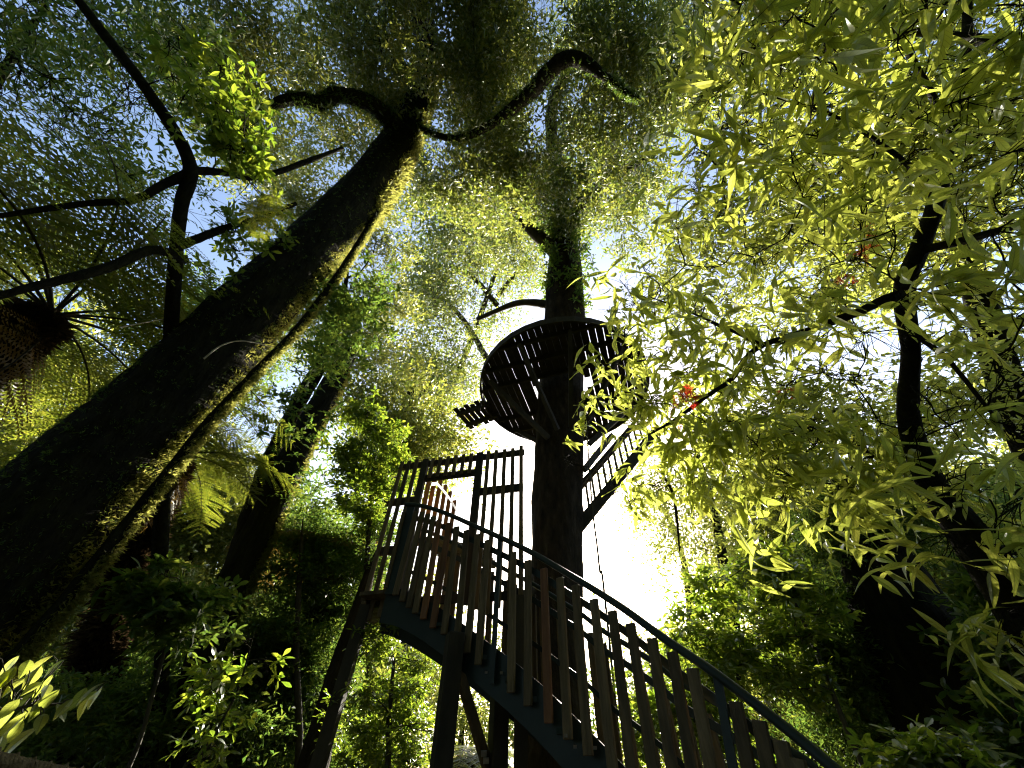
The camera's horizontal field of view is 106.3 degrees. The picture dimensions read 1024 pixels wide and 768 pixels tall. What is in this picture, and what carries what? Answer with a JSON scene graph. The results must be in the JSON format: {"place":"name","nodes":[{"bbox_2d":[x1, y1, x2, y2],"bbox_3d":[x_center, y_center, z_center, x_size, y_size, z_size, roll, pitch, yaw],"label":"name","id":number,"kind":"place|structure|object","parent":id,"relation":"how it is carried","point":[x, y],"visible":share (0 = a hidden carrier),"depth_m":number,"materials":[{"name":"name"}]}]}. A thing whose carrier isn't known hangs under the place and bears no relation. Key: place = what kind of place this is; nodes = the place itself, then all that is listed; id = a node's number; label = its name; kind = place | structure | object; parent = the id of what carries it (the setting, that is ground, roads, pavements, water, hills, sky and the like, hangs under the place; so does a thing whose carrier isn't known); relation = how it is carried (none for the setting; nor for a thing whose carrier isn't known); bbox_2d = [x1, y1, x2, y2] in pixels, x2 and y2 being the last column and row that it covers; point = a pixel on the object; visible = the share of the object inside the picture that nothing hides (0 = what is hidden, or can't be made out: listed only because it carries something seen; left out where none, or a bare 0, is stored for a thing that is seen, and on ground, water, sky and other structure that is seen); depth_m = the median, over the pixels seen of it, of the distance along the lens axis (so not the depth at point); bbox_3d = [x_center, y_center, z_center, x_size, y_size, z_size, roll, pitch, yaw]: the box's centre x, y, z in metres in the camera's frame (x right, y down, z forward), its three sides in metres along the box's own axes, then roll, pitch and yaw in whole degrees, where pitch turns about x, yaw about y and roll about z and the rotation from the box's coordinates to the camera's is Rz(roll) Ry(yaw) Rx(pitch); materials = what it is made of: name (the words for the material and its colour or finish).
{"place":"outdoors","nodes":[
{"label":"outdoors","id":0,"kind":"place"},
{"bbox_2d":[0,747,83,767],"bbox_3d":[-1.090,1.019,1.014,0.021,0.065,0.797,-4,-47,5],"label":"ground","id":1,"kind":"structure","parent":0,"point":[14,760],"depth_m":0.87,"materials":[{"name":"brown soil"}]},
{"bbox_2d":[120,319,161,327],"bbox_3d":[-3.449,-0.566,3.573,0.228,0.227,0.015,12,-48,-9],"label":"bare twig","id":2,"kind":"object","parent":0,"point":[137,323],"visible":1,"depth_m":3.55,"materials":[{"name":"wood"}]},
{"bbox_2d":[0,0,1023,767],"label":"sky","id":3,"kind":"structure","parent":0,"point":[615,561],"materials":[{"name":"white"}]},
{"bbox_3d":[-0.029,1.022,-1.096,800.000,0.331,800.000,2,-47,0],"label":"ground","id":4,"kind":"structure","parent":0,"visible":0},
{"bbox_2d":[0,321,78,469],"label":"forest tree","id":5,"kind":"object","parent":4,"relation":"on","point":[3,435],"visible":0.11,"depth_m":9.91,"materials":[{"name":"green plant"}]},
{"bbox_2d":[0,655,104,752],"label":"sapling","id":6,"kind":"object","parent":4,"relation":"on","point":[12,729],"visible":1,"depth_m":1.99,"materials":[{"name":"green plant"}]},
{"bbox_2d":[46,594,88,665],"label":"forest tree","id":7,"kind":"object","parent":4,"relation":"on","point":[62,643],"depth_m":12.51,"materials":[{"name":"green plant"}]},
{"bbox_2d":[0,213,162,429],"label":"forest tree","id":8,"kind":"object","parent":4,"relation":"on","point":[77,304],"visible":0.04,"depth_m":11.57,"materials":[{"name":"green plant"}]},
{"bbox_2d":[0,354,228,460],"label":"forest tree","id":9,"kind":"object","parent":4,"relation":"on","point":[6,438],"visible":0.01,"depth_m":13.41,"materials":[{"name":"green plant"}]},
{"bbox_2d":[0,0,269,239],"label":"corner tree","id":10,"kind":"object","parent":4,"relation":"on","point":[27,43],"visible":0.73,"depth_m":5.81,"materials":[{"name":"green plant"}]},
{"bbox_2d":[3,543,272,698],"bbox_3d":[-9.990,7.531,9.771,6.161,6.971,7.282,-15,-49,15],"label":"forest tree","id":11,"kind":"object","parent":4,"relation":"on","point":[69,628],"visible":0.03,"depth_m":9.63,"materials":[{"name":"green plant"}]},
{"bbox_2d":[58,510,233,655],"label":"forest tree","id":12,"kind":"object","parent":4,"relation":"on","point":[176,572],"visible":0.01,"depth_m":14.39,"materials":[{"name":"green plant"}]},
{"bbox_2d":[0,85,295,459],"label":"tree fern","id":13,"kind":"object","parent":4,"relation":"on","point":[35,332],"visible":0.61,"depth_m":5.01,"materials":[{"name":"green plant"}]},
{"bbox_2d":[55,335,252,484],"bbox_3d":[-16.875,4.948,13.656,9.643,15.822,9.641,2,-47,0],"label":"forest tree","id":14,"kind":"object","parent":4,"relation":"on","point":[212,434],"depth_m":17.66,"materials":[{"name":"green plant"}]},
{"bbox_2d":[0,640,310,767],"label":"shrub","id":15,"kind":"object","parent":4,"relation":"on","point":[103,731],"visible":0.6,"depth_m":4.35,"materials":[{"name":"green plant"}]},
{"bbox_2d":[0,379,310,764],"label":"tree fern","id":16,"kind":"object","parent":4,"relation":"on","point":[98,645],"visible":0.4,"depth_m":5.47,"materials":[{"name":"green plant"}]},
{"bbox_2d":[86,550,252,767],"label":"sapling","id":17,"kind":"object","parent":4,"relation":"on","point":[160,597],"visible":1,"depth_m":3.50,"materials":[{"name":"green plant"}]},
{"bbox_2d":[0,0,343,767],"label":"wandering tree","id":18,"kind":"object","parent":4,"relation":"on","point":[236,140],"visible":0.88,"depth_m":4.69,"materials":[{"name":"green plant"}]},
{"bbox_2d":[103,251,304,427],"bbox_3d":[-14.406,2.254,14.370,8.335,20.630,8.527,2,-47,0],"label":"forest tree","id":19,"kind":"object","parent":4,"relation":"on","point":[276,366],"depth_m":19.01,"materials":[{"name":"green plant"}]},
{"bbox_2d":[160,627,293,767],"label":"sapling","id":20,"kind":"object","parent":4,"relation":"on","point":[211,682],"visible":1,"depth_m":3.55,"materials":[{"name":"green plant"}]},
{"bbox_2d":[168,433,301,578],"bbox_3d":[-10.487,7.123,11.892,6.740,10.555,7.197,2,-47,0],"label":"tree fern","id":21,"kind":"object","parent":4,"relation":"on","point":[222,534],"visible":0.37,"depth_m":12.59,"materials":[{"name":"green plant"}]},
{"bbox_2d":[147,539,350,706],"bbox_3d":[-8.535,9.745,12.503,7.828,7.958,7.295,30,-53,-24],"label":"forest tree","id":22,"kind":"object","parent":4,"relation":"on","point":[220,564],"visible":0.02,"depth_m":12.82,"materials":[{"name":"green plant"}]},
{"bbox_2d":[130,594,378,767],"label":"shrub","id":23,"kind":"object","parent":4,"relation":"on","point":[312,682],"visible":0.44,"depth_m":5.60,"materials":[{"name":"green plant"}]},
{"bbox_2d":[200,472,390,611],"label":"forest tree","id":24,"kind":"object","parent":4,"relation":"on","point":[219,541],"depth_m":15.99,"materials":[{"name":"green plant"}]},
{"bbox_2d":[165,149,437,767],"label":"forked tree","id":25,"kind":"object","parent":4,"relation":"on","point":[343,315],"visible":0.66,"depth_m":7.09,"materials":[{"name":"green plant"}]},
{"bbox_2d":[227,528,384,744],"bbox_3d":[-3.643,4.771,5.766,2.892,5.105,3.000,2,-47,0],"label":"tree fern","id":26,"kind":"object","parent":4,"relation":"on","point":[298,530],"visible":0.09,"depth_m":6.58,"materials":[{"name":"green plant"}]},
{"bbox_2d":[245,473,390,767],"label":"shrub","id":27,"kind":"object","parent":4,"relation":"on","point":[297,566],"visible":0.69,"depth_m":6.34,"materials":[{"name":"green plant"}]},
{"bbox_2d":[0,0,642,656],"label":"mossy tree","id":28,"kind":"object","parent":4,"relation":"on","point":[78,480],"visible":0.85,"depth_m":7.32,"materials":[{"name":"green plant"}]},
{"bbox_2d":[0,201,385,695],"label":"climbing vine","id":29,"kind":"object","parent":28,"relation":"attached to","point":[29,645],"visible":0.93,"depth_m":3.79,"materials":[{"name":"green plant"}]},
{"bbox_2d":[203,340,271,358],"bbox_3d":[-3.232,-0.419,4.548,0.536,0.477,0.144,16,-49,-13],"label":"bare twig","id":30,"kind":"object","parent":29,"relation":"on","point":[207,355],"visible":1,"depth_m":4.47,"materials":[{"name":"brown wood"}]},
{"bbox_2d":[238,192,291,244],"bbox_3d":[-3.018,-2.081,4.688,0.591,1.000,0.344,6,-47,-4],"label":"hanging fern","id":31,"kind":"object","parent":28,"relation":"attached to","point":[251,207],"visible":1,"depth_m":4.54,"materials":[{"name":"green plant"}]},
{"bbox_2d":[275,591,416,767],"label":"forest tree","id":32,"kind":"object","parent":4,"relation":"on","point":[381,671],"depth_m":10.27,"materials":[{"name":"green plant"}]},
{"bbox_2d":[296,503,413,767],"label":"leaning tree","id":33,"kind":"object","parent":4,"relation":"on","point":[313,732],"visible":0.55,"depth_m":5.75,"materials":[{"name":"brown plant"}]},
{"bbox_2d":[314,385,419,767],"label":"tree","id":34,"kind":"object","parent":4,"relation":"on","point":[371,476],"visible":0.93,"depth_m":6.40,"materials":[{"name":"green plant"}]},
{"bbox_2d":[310,619,441,767],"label":"shrub","id":35,"kind":"object","parent":4,"relation":"on","point":[371,749],"visible":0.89,"depth_m":4.16,"materials":[{"name":"green plant"}]},
{"bbox_2d":[295,320,508,767],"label":"bushy tree","id":36,"kind":"object","parent":4,"relation":"on","point":[426,439],"visible":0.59,"depth_m":13.45,"materials":[{"name":"green plant"}]},
{"bbox_2d":[388,376,479,405],"bbox_3d":[-4.070,0.588,13.591,7.655,0.994,0.022,-20,-51,19],"label":"steel cable","id":37,"kind":"object","parent":36,"relation":"attached to","point":[441,388],"visible":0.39,"depth_m":12.65,"materials":[{"name":"grey metal"}]},
{"bbox_2d":[309,445,527,767],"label":"gate screen","id":38,"kind":"object","parent":4,"relation":"on","point":[324,743],"visible":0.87,"depth_m":4.79,"materials":[{"name":"brown wood"}]},
{"bbox_2d":[374,553,484,734],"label":"forest tree","id":39,"kind":"object","parent":4,"relation":"on","point":[434,702],"visible":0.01,"depth_m":16.45,"materials":[{"name":"green plant"}]},
{"bbox_2d":[395,743,513,767],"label":"tree fern","id":40,"kind":"object","parent":4,"relation":"on","point":[469,760],"visible":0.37,"depth_m":7.44,"materials":[{"name":"green plant"}]},
{"bbox_2d":[415,614,513,767],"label":"forest tree","id":41,"kind":"object","parent":4,"relation":"on","point":[462,723],"visible":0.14,"depth_m":21.54,"materials":[{"name":"green plant"}]},
{"bbox_2d":[350,128,582,761],"bbox_3d":[-2.319,0.760,15.890,12.408,25.436,17.119,2,-47,0],"label":"spreading tree","id":42,"kind":"object","parent":4,"relation":"on","point":[433,288],"visible":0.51,"depth_m":19.42,"materials":[{"name":"green plant"}]},
{"bbox_2d":[477,663,596,767],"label":"forest tree","id":43,"kind":"object","parent":4,"relation":"on","point":[592,719],"visible":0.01,"depth_m":23.23,"materials":[{"name":"green plant"}]},
{"bbox_2d":[397,0,745,767],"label":"tree","id":44,"kind":"object","parent":4,"relation":"on","point":[515,190],"visible":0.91,"depth_m":10.30,"materials":[{"name":"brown plant"}]},
{"bbox_2d":[453,316,649,446],"bbox_3d":[1.055,0.781,10.711,5.837,2.104,4.950,2,-47,0],"label":"platform","id":45,"kind":"object","parent":44,"relation":"attached to","point":[501,391],"visible":0.69,"depth_m":10.68,"materials":[{"name":"brown wood"}]},
{"bbox_2d":[581,410,659,530],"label":"staircase","id":46,"kind":"structure","parent":44,"relation":"attached to","point":[632,459],"depth_m":10.03,"materials":[{"name":"brown wood"}]},
{"bbox_2d":[359,473,841,767],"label":"staircase","id":47,"kind":"structure","parent":4,"relation":"on","point":[502,681],"depth_m":3.21,"materials":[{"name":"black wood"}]},
{"bbox_2d":[587,432,622,757],"bbox_3d":[1.772,3.984,7.612,0.340,8.871,1.248,-13,-49,13],"label":"hanging vine","id":48,"kind":"object","parent":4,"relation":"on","point":[606,612],"visible":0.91,"depth_m":7.51,"materials":[{"name":"plant"}]},
{"bbox_2d":[585,593,683,767],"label":"forest tree","id":49,"kind":"object","parent":4,"relation":"on","point":[625,639],"visible":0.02,"depth_m":23.39,"materials":[{"name":"green plant"}]},
{"bbox_2d":[586,426,695,632],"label":"distant tree","id":50,"kind":"object","parent":4,"relation":"on","point":[627,495],"visible":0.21,"depth_m":21.58,"materials":[{"name":"green plant"}]},
{"bbox_2d":[622,427,767,767],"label":"golden tree","id":51,"kind":"object","parent":4,"relation":"on","point":[720,544],"visible":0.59,"depth_m":12.39,"materials":[{"name":"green plant"}]},
{"bbox_2d":[610,646,808,767],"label":"shrub","id":52,"kind":"object","parent":4,"relation":"on","point":[636,719],"visible":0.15,"depth_m":4.52,"materials":[{"name":"green plant"}]},
{"bbox_2d":[652,615,790,719],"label":"forest tree","id":53,"kind":"object","parent":4,"relation":"on","point":[746,635],"depth_m":18.06,"materials":[{"name":"green plant"}]},
{"bbox_2d":[689,535,773,651],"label":"forest tree","id":54,"kind":"object","parent":4,"relation":"on","point":[748,631],"depth_m":19.42,"materials":[{"name":"green plant"}]},
{"bbox_2d":[655,531,862,766],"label":"sapling","id":55,"kind":"object","parent":4,"relation":"on","point":[729,651],"visible":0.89,"depth_m":4.10,"materials":[{"name":"green plant"}]},
{"bbox_2d":[659,614,858,767],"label":"forest tree","id":56,"kind":"object","parent":4,"relation":"on","point":[771,727],"visible":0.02,"depth_m":9.83,"materials":[{"name":"green plant"}]},
{"bbox_2d":[672,408,875,647],"bbox_3d":[10.305,6.942,12.656,8.132,12.780,7.947,-17,-50,17],"label":"olive tree","id":57,"kind":"object","parent":4,"relation":"on","point":[772,536],"visible":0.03,"depth_m":13.99,"materials":[{"name":"green plant"}]},
{"bbox_2d":[558,0,1023,721],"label":"long leaf tree","id":58,"kind":"object","parent":4,"relation":"on","point":[908,464],"visible":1,"depth_m":2.96,"materials":[{"name":"green plant"}]},
{"bbox_2d":[628,0,1023,485],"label":"leaf tree","id":59,"kind":"object","parent":4,"relation":"on","point":[945,392],"visible":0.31,"depth_m":5.74,"materials":[{"name":"green plant"}]},
{"bbox_2d":[750,455,996,767],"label":"ivied tree","id":60,"kind":"object","parent":4,"relation":"on","point":[894,659],"visible":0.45,"depth_m":4.16,"materials":[{"name":"green plant"}]},
{"bbox_2d":[769,557,987,704],"bbox_3d":[10.014,7.168,8.703,7.219,6.652,6.653,2,-47,0],"label":"forest tree","id":61,"kind":"object","parent":4,"relation":"on","point":[840,582],"depth_m":10.34,"materials":[{"name":"green plant"}]},
{"bbox_2d":[818,714,1023,767],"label":"shrub","id":62,"kind":"object","parent":4,"relation":"on","point":[917,748],"visible":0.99,"depth_m":1.94,"materials":[{"name":"green plant"}]},
{"bbox_2d":[853,458,1018,630],"bbox_3d":[7.133,3.572,6.043,2.199,7.542,4.005,-19,-50,18],"label":"slim tree","id":63,"kind":"object","parent":4,"relation":"on","point":[936,579],"visible":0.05,"depth_m":5.83,"materials":[{"name":"green plant"}]},
{"bbox_2d":[906,551,1023,767],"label":"shrub","id":64,"kind":"object","parent":4,"relation":"on","point":[1003,733],"visible":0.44,"depth_m":3.12,"materials":[{"name":"green plant"}]},
{"bbox_2d":[913,429,1023,540],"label":"forest tree","id":65,"kind":"object","parent":4,"relation":"on","point":[997,455],"visible":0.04,"depth_m":12.01,"materials":[{"name":"green plant"}]},
{"bbox_2d":[914,468,1023,676],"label":"slim tree","id":66,"kind":"object","parent":4,"relation":"on","point":[999,494],"visible":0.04,"depth_m":6.56,"materials":[{"name":"green plant"}]},
{"bbox_2d":[949,442,1019,516],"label":"forest tree","id":67,"kind":"object","parent":4,"relation":"on","point":[1001,450],"depth_m":11.30,"materials":[{"name":"green plant"}]}
]}

